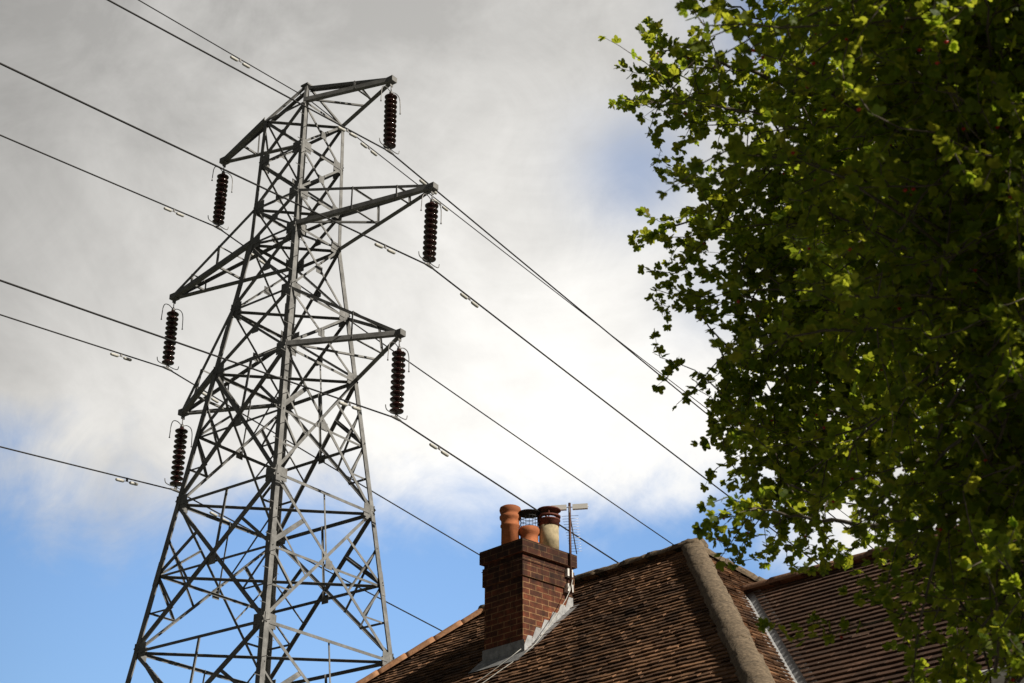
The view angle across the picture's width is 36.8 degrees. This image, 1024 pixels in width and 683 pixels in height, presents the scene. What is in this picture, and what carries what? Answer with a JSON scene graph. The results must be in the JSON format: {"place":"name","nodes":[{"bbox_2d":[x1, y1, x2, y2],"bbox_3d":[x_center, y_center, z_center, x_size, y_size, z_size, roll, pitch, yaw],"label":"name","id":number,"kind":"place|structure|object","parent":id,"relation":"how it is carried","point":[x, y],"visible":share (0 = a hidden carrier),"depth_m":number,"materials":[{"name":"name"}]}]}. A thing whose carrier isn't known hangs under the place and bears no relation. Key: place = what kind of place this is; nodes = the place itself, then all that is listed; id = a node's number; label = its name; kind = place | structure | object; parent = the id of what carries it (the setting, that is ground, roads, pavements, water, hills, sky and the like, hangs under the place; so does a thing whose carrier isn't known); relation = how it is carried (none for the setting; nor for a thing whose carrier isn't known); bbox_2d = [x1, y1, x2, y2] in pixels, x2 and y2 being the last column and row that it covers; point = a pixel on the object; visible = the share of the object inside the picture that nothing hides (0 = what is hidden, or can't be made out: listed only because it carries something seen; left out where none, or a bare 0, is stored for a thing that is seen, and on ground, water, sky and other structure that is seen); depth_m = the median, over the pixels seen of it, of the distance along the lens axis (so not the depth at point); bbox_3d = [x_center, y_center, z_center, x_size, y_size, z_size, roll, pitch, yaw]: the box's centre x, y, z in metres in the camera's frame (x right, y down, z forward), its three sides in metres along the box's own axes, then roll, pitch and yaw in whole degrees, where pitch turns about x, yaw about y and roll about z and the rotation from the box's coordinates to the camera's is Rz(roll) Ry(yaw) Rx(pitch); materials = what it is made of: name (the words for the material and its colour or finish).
{"place":"outdoors","nodes":[
{"label":"outdoors","id":0,"kind":"place"},
{"bbox_2d":[0,0,973,682],"label":"sky","id":1,"kind":"structure","parent":0,"point":[504,103],"materials":[{"name":"white"}]},
{"bbox_2d":[499,504,539,544],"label":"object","id":2,"kind":"object","parent":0,"point":[510,527],"visible":0.81,"depth_m":19.82,"materials":[{"name":"orange ceramic"}]},
{"bbox_2d":[519,509,540,526],"bbox_3d":[0.225,2.318,19.988,0.316,0.252,0.316,0,-27,0],"label":"chimney bird guard","id":3,"kind":"object","parent":2,"relation":"on","point":[529,513],"visible":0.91,"depth_m":19.95,"materials":[{"name":"black metal"}]},
{"bbox_2d":[481,503,574,593],"bbox_3d":[0.233,2.680,19.876,0.956,1.230,0.815,24,-35,-38],"label":"aerial mast","id":4,"kind":"object","parent":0,"point":[570,547],"visible":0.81,"depth_m":19.77,"materials":[{"name":"metal"}]},
{"bbox_2d":[539,524,558,549],"bbox_3d":[0.480,2.540,19.903,0.260,0.365,0.260,0,-27,0],"label":"buff chimney pot","id":5,"kind":"object","parent":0,"point":[549,535],"visible":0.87,"depth_m":19.81,"materials":[{"name":"beige ceramic"}]},
{"bbox_2d":[537,506,560,526],"bbox_3d":[0.480,2.286,20.032,0.324,0.275,0.324,0,-27,0],"label":"chimney cowl","id":6,"kind":"object","parent":5,"relation":"on","point":[549,512],"visible":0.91,"depth_m":19.93,"materials":[{"name":"brown ceramic"}]},
{"bbox_2d":[551,503,587,593],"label":"aerial boxes","id":7,"kind":"object","parent":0,"point":[583,506],"visible":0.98,"depth_m":20.05,"materials":[{"name":"white plastic"}]},
{"bbox_2d":[562,506,588,553],"bbox_3d":[0.752,2.477,20.248,0.495,0.419,0.779,0,-27,0],"label":"yagi aerial","id":8,"kind":"object","parent":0,"point":[574,540],"visible":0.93,"depth_m":20.26,"materials":[{"name":"grey metal"}]},
{"bbox_2d":[598,0,1023,682],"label":"tree","id":9,"kind":"object","parent":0,"point":[960,50],"depth_m":4.62,"materials":[{"name":"green plant"}]},
{"label":"ground","id":10,"kind":"structure","parent":0,"visible":0},
{"bbox_2d":[125,75,437,682],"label":"pylon","id":11,"kind":"object","parent":10,"relation":"on","point":[264,623],"visible":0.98,"depth_m":35.05,"materials":[{"name":"metal"}]},
{"bbox_2d":[157,86,441,492],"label":"insulator fittings","id":12,"kind":"object","parent":11,"relation":"attached to","point":[427,264],"visible":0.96,"depth_m":36.61,"materials":[{"name":"metal"}]},
{"bbox_2d":[162,93,438,486],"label":"insulator discs","id":13,"kind":"object","parent":12,"relation":"attached to","point":[398,365],"visible":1,"depth_m":36.75,"materials":[{"name":"brown ceramic"}]},
{"bbox_2d":[0,0,885,630],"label":"conductors","id":14,"kind":"object","parent":11,"relation":"hanging from","point":[326,304],"visible":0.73,"depth_m":36.11,"materials":[{"name":"grey"}]},
{"bbox_2d":[110,56,478,521],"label":"vibration dampers","id":15,"kind":"object","parent":14,"relation":"attached to","point":[473,303],"visible":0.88,"depth_m":35.68,"materials":[{"name":"grey metal"}]},
{"bbox_2d":[120,58,471,516],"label":"damper clamps","id":16,"kind":"object","parent":14,"relation":"attached to","point":[469,299],"visible":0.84,"depth_m":35.46,"materials":[{"name":"metal"}]},
{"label":"house walls","id":17,"kind":"object","parent":10,"relation":"on","visible":0},
{"bbox_2d":[367,551,794,682],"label":"roof tiles","id":18,"kind":"object","parent":17,"relation":"on","point":[651,621],"visible":0.69,"depth_m":17.73,"materials":[{"name":"brown tile"}]},
{"bbox_2d":[356,608,484,682],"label":"hip tiles","id":19,"kind":"object","parent":18,"relation":"on","point":[418,648],"visible":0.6,"depth_m":21.53,"materials":[{"name":"tile"}]},
{"bbox_2d":[469,597,578,672],"bbox_3d":[0.151,3.683,19.321,1.080,1.023,0.950,24,-35,-38],"label":"chimney flashing","id":20,"kind":"object","parent":18,"relation":"on","point":[496,656],"visible":0.66,"depth_m":19.00,"materials":[{"name":"grey metal"}]},
{"bbox_2d":[475,579,572,682],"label":"aerial cables","id":21,"kind":"object","parent":18,"relation":"on","point":[530,647],"visible":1,"depth_m":18.68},
{"bbox_2d":[479,538,576,649],"bbox_3d":[0.212,3.536,19.462,0.990,1.770,0.790,24,-35,-38],"label":"chimney stack","id":22,"kind":"object","parent":18,"relation":"on","point":[524,599],"visible":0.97,"depth_m":19.31,"materials":[{"name":"brick"}]},
{"bbox_2d":[478,538,774,682],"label":"roof ridge","id":23,"kind":"structure","parent":18,"relation":"on","point":[747,661],"depth_m":16.66,"materials":[{"name":"concrete"}]},
{"bbox_2d":[739,589,816,682],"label":"roof valley","id":24,"kind":"structure","parent":18,"relation":"attached to","point":[794,672],"depth_m":15.85,"materials":[{"name":"grey metal"}]},
{"bbox_2d":[753,539,1023,682],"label":"extension roof tiles","id":25,"kind":"object","parent":17,"relation":"on","point":[862,655],"visible":0.42,"depth_m":15.18,"materials":[{"name":"brown tile"}]},
{"bbox_2d":[737,525,960,592],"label":"extension ridge tiles","id":26,"kind":"object","parent":25,"relation":"on","point":[777,580],"visible":0.34,"depth_m":17.68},
{"bbox_2d":[938,665,1023,682],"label":"fascia and gutter","id":27,"kind":"structure","parent":17,"relation":"on","point":[1000,679],"depth_m":12.56,"materials":[{"name":"white plastic"}]}
]}

